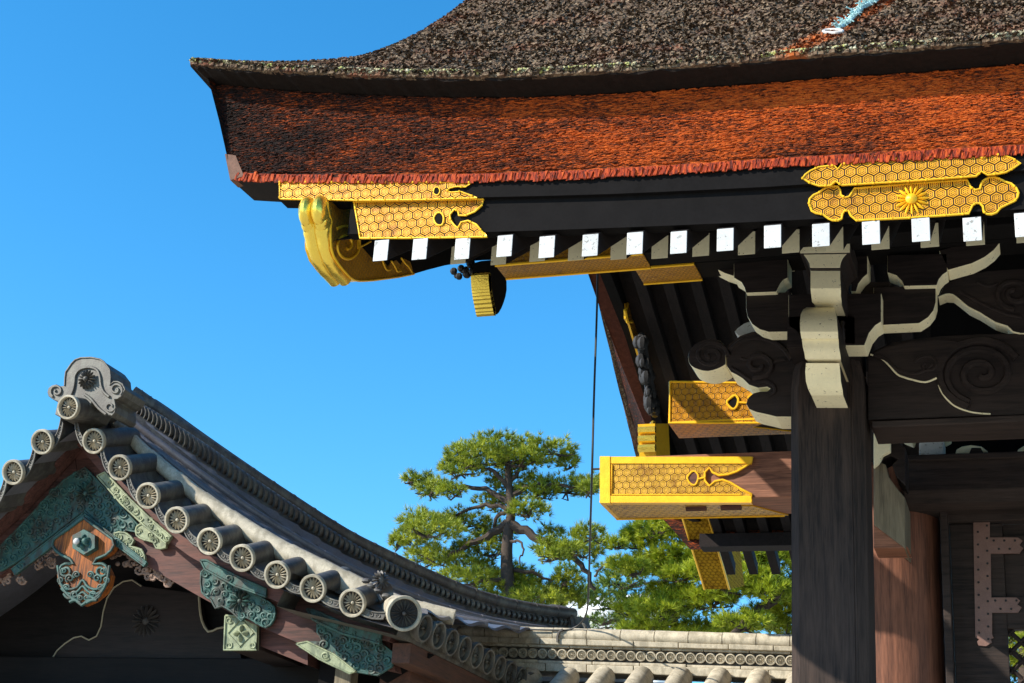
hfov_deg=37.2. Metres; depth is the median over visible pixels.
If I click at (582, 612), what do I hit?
cloud
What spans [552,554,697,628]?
pine tree
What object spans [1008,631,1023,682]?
pine tree
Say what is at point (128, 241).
sky
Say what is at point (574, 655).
roofed wall
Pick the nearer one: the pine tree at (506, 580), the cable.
the cable
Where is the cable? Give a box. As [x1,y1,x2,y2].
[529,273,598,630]
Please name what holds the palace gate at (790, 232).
on the ground
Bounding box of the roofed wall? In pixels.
[451,625,791,682]
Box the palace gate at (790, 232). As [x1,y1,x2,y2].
[188,0,1023,682]
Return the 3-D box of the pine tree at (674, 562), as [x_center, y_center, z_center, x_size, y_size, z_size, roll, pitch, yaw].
[3.728,7.253,26.467,4.756,9.178,2.524,-4,-22,19]
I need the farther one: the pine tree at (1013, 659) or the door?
the pine tree at (1013, 659)
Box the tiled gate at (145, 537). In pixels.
[0,357,626,682]
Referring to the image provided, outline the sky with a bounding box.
[0,0,1018,682]
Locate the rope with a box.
[822,0,878,33]
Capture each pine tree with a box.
[387,427,608,609]
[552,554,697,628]
[600,519,791,634]
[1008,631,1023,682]
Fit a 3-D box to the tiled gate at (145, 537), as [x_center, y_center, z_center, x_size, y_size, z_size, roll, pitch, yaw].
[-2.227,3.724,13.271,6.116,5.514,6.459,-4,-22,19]
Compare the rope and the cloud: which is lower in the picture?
the cloud
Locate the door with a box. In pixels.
[950,522,1023,682]
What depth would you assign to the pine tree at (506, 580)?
28.31 m
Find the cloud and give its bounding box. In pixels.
[567,594,664,682]

